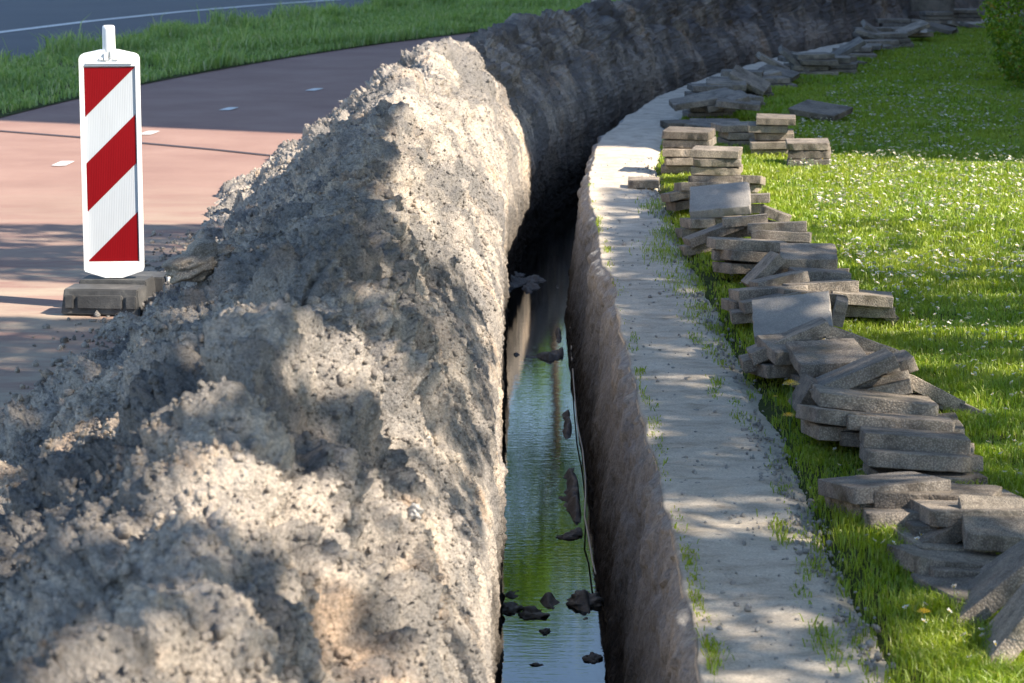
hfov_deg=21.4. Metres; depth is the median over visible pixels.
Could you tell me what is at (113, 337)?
spilled soil
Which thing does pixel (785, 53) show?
paving slab
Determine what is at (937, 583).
paving slab
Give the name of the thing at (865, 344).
paving slab
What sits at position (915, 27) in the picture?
paving slab
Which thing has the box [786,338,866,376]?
paving slab
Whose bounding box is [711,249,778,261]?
paving slab
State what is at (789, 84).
paving slab
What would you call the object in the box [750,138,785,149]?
paving slab
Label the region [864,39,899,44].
paving slab
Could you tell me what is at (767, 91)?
paving slab
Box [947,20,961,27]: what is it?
paving slab
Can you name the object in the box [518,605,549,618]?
mud lump
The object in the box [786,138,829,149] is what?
paving slab
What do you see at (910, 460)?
paving slab
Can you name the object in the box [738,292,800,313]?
paving slab
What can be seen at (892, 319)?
paving slab
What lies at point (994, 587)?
paving slab
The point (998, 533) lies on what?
paving slab
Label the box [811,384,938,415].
paving slab
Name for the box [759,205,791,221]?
paving slab
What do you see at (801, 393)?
paving slab
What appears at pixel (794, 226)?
paving slab
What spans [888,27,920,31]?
paving slab
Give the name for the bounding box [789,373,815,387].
paving slab
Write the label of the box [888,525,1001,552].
paving slab
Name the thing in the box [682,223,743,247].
paving slab
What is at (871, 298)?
paving slab
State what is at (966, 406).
paving slab
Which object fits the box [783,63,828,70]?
paving slab
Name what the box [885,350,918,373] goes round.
paving slab
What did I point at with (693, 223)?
paving slab
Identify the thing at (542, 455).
water
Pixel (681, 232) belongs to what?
paving slab
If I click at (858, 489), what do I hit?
paving slab
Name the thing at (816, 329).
paving slab
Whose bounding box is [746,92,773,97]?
paving slab
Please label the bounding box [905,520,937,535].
paving slab
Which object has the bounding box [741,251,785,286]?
paving slab
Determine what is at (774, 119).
paving slab
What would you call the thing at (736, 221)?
paving slab
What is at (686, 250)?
paving slab
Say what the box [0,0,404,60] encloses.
road
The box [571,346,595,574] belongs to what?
cable
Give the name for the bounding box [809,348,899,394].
paving slab
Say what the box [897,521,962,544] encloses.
paving slab
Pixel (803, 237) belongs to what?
paving slab
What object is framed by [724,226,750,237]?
paving slab
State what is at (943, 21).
paving slab
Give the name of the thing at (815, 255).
paving slab
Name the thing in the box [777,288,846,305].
paving slab
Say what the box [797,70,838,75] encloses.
paving slab
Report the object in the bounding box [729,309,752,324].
paving slab
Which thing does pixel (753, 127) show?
paving slab
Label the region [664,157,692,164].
paving slab
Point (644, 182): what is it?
paving slab
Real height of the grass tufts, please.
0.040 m
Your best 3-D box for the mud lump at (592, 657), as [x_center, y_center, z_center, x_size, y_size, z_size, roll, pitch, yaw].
[0.235,0.935,7.970,0.065,0.038,0.112,0,10,0]
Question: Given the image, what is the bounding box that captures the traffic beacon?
[61,25,169,315]
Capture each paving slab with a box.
[628,176,658,188]
[660,119,694,127]
[660,190,689,201]
[661,164,692,172]
[662,126,715,139]
[662,147,691,156]
[663,136,716,147]
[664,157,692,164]
[666,200,689,210]
[669,93,717,110]
[674,182,730,190]
[675,228,704,237]
[679,218,714,228]
[679,236,740,255]
[682,110,732,117]
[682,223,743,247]
[684,91,698,95]
[684,121,717,132]
[686,87,733,95]
[687,83,732,91]
[687,107,734,111]
[688,176,742,182]
[689,182,750,217]
[690,118,739,121]
[690,145,742,158]
[691,164,742,175]
[693,156,740,166]
[703,90,750,112]
[706,78,746,90]
[706,237,786,251]
[709,76,729,78]
[711,121,747,132]
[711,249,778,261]
[712,215,741,224]
[712,262,787,274]
[715,97,760,110]
[717,137,749,146]
[718,132,753,139]
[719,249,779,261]
[721,69,763,76]
[721,298,738,310]
[722,213,767,227]
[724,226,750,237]
[728,64,770,96]
[728,285,807,300]
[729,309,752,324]
[734,86,771,92]
[735,175,765,184]
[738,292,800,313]
[738,339,819,373]
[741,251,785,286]
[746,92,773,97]
[746,317,831,365]
[747,94,763,102]
[747,221,806,233]
[748,121,787,132]
[748,269,809,286]
[749,184,761,192]
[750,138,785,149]
[750,363,797,377]
[751,149,787,156]
[751,193,769,202]
[751,204,764,212]
[751,230,811,242]
[752,291,832,343]
[754,129,793,140]
[756,51,789,69]
[756,113,795,125]
[757,333,791,365]
[758,64,799,81]
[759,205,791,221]
[761,75,789,83]
[763,69,781,75]
[770,83,796,87]
[777,56,788,61]
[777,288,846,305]
[778,45,808,71]
[779,243,837,269]
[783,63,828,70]
[783,279,858,292]
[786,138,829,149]
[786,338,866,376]
[787,157,830,166]
[788,99,852,121]
[788,147,830,158]
[788,267,850,280]
[788,372,817,410]
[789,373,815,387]
[791,52,834,59]
[795,404,885,426]
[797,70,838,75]
[798,59,838,64]
[801,419,855,440]
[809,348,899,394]
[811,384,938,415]
[818,471,950,504]
[824,496,873,518]
[825,325,899,352]
[829,62,857,68]
[829,68,856,73]
[830,36,865,54]
[832,289,892,307]
[832,295,847,327]
[835,55,856,60]
[835,56,850,62]
[839,44,871,51]
[840,431,860,446]
[845,305,895,318]
[846,410,954,431]
[848,52,876,58]
[851,60,866,65]
[852,32,865,36]
[852,36,872,39]
[853,27,891,31]
[853,370,911,388]
[854,27,883,38]
[859,426,970,454]
[859,443,970,472]
[861,19,880,32]
[861,378,912,393]
[862,463,987,484]
[862,507,919,529]
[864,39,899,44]
[864,350,873,354]
[866,43,882,49]
[874,483,1001,508]
[875,18,909,22]
[877,32,907,37]
[879,23,911,26]
[882,44,892,49]
[882,314,898,324]
[884,38,910,42]
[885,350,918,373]
[887,544,987,574]
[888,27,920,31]
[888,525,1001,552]
[895,20,929,35]
[896,42,913,47]
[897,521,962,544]
[900,544,1001,576]
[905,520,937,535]
[908,32,933,37]
[909,373,965,412]
[911,19,940,23]
[911,499,1023,527]
[911,573,974,605]
[919,11,953,15]
[919,15,953,19]
[926,22,957,33]
[929,454,983,471]
[937,403,983,416]
[938,412,964,434]
[940,20,953,23]
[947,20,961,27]
[948,545,1023,626]
[950,8,981,13]
[953,13,981,16]
[954,17,980,20]
[957,494,1023,551]
[959,21,984,27]
[969,446,974,455]
[975,540,1023,577]
[978,582,1023,666]
[1000,489,1021,497]
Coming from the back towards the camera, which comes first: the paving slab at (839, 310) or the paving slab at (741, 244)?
the paving slab at (741, 244)
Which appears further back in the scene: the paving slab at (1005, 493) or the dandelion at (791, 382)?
the dandelion at (791, 382)
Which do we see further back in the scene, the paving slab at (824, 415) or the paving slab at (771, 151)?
the paving slab at (771, 151)
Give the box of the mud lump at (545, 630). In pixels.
[539,628,550,633]
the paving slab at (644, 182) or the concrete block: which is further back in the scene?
the concrete block
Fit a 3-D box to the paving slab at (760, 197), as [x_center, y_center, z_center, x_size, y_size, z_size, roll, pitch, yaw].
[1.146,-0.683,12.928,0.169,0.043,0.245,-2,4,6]
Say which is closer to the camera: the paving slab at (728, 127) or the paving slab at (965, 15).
the paving slab at (728, 127)
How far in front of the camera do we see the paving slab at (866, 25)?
27.02 m
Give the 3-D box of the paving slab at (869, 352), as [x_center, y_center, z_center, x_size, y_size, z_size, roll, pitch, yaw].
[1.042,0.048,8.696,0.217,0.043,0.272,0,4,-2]
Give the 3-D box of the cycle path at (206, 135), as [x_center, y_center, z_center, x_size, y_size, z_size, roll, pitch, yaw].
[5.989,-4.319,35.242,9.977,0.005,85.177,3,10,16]
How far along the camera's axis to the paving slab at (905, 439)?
7.31 m
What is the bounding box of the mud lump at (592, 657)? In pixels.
[582,652,602,662]
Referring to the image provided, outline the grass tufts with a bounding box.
[588,183,916,682]
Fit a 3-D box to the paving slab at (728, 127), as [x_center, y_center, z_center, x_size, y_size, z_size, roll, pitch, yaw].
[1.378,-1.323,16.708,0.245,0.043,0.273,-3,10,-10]
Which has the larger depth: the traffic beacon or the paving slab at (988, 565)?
the traffic beacon
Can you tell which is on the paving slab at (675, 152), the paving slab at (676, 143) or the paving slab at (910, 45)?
the paving slab at (676, 143)
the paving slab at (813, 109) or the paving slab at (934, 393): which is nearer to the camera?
the paving slab at (934, 393)
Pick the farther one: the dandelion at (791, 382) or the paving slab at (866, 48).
the paving slab at (866, 48)
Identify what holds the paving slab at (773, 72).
on the paving slab
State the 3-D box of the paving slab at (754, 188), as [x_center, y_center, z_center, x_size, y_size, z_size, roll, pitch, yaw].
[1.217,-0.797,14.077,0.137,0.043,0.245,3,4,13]
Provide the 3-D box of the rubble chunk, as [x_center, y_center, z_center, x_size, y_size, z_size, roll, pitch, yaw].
[-0.894,-0.237,7.728,0.216,0.087,0.200,-23,30,-13]
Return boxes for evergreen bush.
[977,0,1023,83]
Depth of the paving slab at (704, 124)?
17.62 m
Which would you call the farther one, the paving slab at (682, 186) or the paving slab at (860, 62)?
the paving slab at (860, 62)
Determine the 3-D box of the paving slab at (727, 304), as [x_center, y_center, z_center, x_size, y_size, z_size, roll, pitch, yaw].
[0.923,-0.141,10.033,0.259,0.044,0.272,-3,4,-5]
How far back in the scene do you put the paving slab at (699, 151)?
14.53 m
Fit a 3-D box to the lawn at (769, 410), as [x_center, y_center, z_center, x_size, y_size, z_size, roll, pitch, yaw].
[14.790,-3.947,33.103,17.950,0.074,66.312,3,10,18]
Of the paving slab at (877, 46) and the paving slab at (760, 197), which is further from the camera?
the paving slab at (877, 46)
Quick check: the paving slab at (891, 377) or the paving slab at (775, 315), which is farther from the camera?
the paving slab at (775, 315)
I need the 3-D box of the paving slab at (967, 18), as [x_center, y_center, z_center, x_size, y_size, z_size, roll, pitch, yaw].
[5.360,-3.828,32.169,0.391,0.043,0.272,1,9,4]
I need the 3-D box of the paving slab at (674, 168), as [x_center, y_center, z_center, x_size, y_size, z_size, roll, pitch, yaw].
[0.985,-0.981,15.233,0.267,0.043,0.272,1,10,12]
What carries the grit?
on the path at (629, 144)
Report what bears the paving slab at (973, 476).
on the lawn at (769, 410)
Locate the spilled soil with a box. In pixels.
[9,229,196,406]
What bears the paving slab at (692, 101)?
on the lawn at (769, 410)
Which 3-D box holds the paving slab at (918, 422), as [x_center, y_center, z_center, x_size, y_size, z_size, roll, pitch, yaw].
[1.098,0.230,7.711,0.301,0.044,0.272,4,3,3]
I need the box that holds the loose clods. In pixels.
[0,29,559,682]
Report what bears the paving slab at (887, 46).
on the lawn at (769, 410)
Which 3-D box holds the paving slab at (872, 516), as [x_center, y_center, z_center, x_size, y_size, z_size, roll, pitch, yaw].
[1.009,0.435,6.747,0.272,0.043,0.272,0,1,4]
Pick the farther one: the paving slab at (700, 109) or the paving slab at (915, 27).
the paving slab at (915, 27)
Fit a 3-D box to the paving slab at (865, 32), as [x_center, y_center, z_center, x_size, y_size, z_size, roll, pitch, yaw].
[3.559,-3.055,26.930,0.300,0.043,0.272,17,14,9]
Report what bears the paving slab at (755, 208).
on the lawn at (769, 410)
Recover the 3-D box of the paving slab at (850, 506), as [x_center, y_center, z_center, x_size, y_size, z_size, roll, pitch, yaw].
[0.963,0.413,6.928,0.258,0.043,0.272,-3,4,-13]
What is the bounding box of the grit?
[592,156,895,682]
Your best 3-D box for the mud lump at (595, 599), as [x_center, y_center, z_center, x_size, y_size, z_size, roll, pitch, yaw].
[0.234,0.831,8.596,0.129,0.070,0.176,0,10,0]
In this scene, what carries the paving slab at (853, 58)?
on the paving slab at (860, 62)
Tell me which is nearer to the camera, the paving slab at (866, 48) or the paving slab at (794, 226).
the paving slab at (794, 226)
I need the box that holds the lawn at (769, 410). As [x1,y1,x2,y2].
[654,28,1023,682]
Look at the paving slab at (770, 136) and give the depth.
16.04 m
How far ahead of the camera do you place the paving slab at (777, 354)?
8.62 m
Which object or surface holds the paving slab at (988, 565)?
on the paving slab at (983, 557)
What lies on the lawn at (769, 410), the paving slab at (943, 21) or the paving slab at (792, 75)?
the paving slab at (792, 75)
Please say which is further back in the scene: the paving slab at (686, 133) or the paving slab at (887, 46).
the paving slab at (887, 46)
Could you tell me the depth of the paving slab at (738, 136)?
16.58 m
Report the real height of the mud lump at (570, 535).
0.042 m
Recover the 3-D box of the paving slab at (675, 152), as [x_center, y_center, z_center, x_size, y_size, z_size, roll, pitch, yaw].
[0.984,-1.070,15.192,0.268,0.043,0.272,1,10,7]
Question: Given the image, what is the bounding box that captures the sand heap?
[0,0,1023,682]
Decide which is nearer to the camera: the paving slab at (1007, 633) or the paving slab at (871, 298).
the paving slab at (1007, 633)
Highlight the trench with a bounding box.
[505,14,1000,682]
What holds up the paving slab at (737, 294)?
on the paving slab at (727, 304)
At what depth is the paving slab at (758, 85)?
20.17 m
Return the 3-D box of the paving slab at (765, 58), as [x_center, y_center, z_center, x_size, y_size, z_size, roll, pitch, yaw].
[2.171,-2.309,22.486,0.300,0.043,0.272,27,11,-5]
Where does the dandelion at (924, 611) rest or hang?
on the lawn at (769, 410)
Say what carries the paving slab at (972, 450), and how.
on the paving slab
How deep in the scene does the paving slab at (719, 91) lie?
19.03 m
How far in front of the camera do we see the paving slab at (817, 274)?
10.19 m
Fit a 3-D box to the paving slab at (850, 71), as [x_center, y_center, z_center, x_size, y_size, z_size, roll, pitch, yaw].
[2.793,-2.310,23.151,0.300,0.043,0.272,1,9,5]
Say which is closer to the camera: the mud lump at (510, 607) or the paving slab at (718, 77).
the mud lump at (510, 607)
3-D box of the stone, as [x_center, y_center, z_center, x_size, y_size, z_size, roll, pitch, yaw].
[-0.189,0.333,5.289,0.036,0.038,0.038,0,10,0]
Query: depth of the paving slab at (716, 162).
14.53 m
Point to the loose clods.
(222, 629)
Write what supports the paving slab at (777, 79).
on the paving slab at (789, 84)
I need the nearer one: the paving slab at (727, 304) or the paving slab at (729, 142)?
the paving slab at (727, 304)
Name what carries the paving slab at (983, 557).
on the lawn at (769, 410)
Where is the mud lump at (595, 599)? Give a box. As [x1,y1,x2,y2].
[566,590,603,606]
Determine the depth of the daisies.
14.54 m
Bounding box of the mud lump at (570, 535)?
[556,532,580,538]
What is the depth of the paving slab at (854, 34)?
27.87 m
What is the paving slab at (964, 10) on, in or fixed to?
on the paving slab at (965, 15)
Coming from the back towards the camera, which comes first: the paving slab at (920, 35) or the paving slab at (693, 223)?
the paving slab at (920, 35)
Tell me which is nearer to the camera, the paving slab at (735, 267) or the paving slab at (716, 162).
the paving slab at (735, 267)
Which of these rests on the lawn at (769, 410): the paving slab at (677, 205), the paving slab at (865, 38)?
the paving slab at (677, 205)
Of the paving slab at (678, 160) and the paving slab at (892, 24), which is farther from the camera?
the paving slab at (892, 24)
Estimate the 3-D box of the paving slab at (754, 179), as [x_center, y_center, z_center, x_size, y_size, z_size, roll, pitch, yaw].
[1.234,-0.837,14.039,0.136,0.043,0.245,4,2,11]
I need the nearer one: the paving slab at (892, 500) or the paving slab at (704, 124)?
the paving slab at (892, 500)
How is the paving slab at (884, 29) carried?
on the paving slab at (854, 34)
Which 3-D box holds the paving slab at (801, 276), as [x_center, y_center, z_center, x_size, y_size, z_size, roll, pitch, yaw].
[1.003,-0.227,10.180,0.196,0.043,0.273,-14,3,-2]
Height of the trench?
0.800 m
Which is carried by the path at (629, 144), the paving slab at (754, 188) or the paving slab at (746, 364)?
the paving slab at (746, 364)
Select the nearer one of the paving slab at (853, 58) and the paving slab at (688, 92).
the paving slab at (688, 92)
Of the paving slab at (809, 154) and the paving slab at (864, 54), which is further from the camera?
the paving slab at (864, 54)
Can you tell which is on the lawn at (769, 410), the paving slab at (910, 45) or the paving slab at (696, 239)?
the paving slab at (910, 45)
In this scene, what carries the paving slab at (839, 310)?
on the paving slab
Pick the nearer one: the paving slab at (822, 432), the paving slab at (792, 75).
the paving slab at (822, 432)
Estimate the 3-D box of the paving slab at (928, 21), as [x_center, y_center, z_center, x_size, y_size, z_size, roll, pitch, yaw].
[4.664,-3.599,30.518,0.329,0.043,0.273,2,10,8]
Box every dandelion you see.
[783,412,793,446]
[784,380,799,426]
[917,608,930,626]
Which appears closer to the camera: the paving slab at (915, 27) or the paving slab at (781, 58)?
the paving slab at (781, 58)
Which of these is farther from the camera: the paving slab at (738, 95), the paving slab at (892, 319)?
the paving slab at (738, 95)
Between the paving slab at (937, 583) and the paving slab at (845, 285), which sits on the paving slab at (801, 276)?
the paving slab at (845, 285)
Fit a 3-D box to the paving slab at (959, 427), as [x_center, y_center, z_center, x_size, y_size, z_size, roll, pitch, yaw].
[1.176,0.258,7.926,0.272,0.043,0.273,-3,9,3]
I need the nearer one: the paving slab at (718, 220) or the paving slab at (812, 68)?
the paving slab at (718, 220)
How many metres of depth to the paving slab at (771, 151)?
16.01 m
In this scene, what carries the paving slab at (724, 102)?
on the lawn at (769, 410)
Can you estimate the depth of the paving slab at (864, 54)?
25.09 m
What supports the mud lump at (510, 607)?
on the trench
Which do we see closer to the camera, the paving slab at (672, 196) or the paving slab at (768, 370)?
the paving slab at (768, 370)
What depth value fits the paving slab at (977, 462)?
7.28 m
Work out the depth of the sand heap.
6.69 m
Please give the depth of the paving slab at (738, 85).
19.96 m
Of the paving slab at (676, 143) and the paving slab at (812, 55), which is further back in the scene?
the paving slab at (812, 55)
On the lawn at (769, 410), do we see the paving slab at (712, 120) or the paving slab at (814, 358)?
the paving slab at (712, 120)
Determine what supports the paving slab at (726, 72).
on the paving slab
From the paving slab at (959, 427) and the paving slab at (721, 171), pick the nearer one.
the paving slab at (959, 427)
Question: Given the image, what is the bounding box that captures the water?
[500,195,608,682]
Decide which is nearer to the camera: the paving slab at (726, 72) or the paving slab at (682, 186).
the paving slab at (682, 186)
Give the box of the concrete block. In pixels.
[909,0,954,10]
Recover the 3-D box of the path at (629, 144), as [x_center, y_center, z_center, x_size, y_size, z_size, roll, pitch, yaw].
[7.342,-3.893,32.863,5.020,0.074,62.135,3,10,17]
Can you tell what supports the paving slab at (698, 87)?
on the paving slab at (688, 92)
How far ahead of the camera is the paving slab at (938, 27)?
28.79 m
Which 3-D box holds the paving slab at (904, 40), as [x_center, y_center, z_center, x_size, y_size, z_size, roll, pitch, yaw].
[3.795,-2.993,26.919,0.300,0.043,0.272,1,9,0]
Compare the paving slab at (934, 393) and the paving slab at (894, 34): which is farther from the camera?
the paving slab at (894, 34)
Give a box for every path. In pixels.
[0,32,473,409]
[587,10,1021,682]
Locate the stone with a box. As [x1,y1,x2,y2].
[407,503,423,520]
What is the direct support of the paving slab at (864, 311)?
on the lawn at (769, 410)
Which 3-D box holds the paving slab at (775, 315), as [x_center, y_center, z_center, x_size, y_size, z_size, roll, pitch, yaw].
[0.947,-0.078,9.157,0.267,0.043,0.259,-7,29,7]
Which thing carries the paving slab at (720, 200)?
on the paving slab at (693, 223)
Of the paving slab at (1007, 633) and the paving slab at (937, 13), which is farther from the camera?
the paving slab at (937, 13)
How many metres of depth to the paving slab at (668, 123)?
17.92 m
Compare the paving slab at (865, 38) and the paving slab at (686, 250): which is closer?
the paving slab at (686, 250)
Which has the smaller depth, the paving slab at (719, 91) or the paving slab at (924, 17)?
the paving slab at (719, 91)
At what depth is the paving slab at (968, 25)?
30.03 m
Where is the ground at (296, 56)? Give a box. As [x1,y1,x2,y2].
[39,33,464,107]
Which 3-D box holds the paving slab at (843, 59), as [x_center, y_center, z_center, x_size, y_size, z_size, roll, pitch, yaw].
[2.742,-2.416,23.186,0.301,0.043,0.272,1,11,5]
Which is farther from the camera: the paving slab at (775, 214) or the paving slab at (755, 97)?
the paving slab at (755, 97)
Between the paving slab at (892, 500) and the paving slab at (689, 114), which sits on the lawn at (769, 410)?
the paving slab at (689, 114)
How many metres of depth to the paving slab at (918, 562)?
6.25 m
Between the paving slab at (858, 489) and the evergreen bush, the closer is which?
the paving slab at (858, 489)
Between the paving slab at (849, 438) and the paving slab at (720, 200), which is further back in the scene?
the paving slab at (720, 200)
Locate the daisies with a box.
[730,35,1023,290]
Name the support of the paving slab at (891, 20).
on the paving slab at (892, 24)
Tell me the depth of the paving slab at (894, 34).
26.82 m
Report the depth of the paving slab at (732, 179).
13.20 m
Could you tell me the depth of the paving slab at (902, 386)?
8.02 m
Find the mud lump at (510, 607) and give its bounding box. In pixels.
[502,602,522,613]
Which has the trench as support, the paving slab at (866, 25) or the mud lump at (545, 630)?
the mud lump at (545, 630)
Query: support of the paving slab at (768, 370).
on the lawn at (769, 410)
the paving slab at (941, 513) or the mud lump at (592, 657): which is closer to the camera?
the paving slab at (941, 513)
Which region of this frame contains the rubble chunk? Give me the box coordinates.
[161,238,234,283]
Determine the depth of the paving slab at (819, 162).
15.44 m
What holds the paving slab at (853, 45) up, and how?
on the paving slab
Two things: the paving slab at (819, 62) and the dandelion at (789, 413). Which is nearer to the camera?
the dandelion at (789, 413)
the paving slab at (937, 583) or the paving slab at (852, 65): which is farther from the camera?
the paving slab at (852, 65)

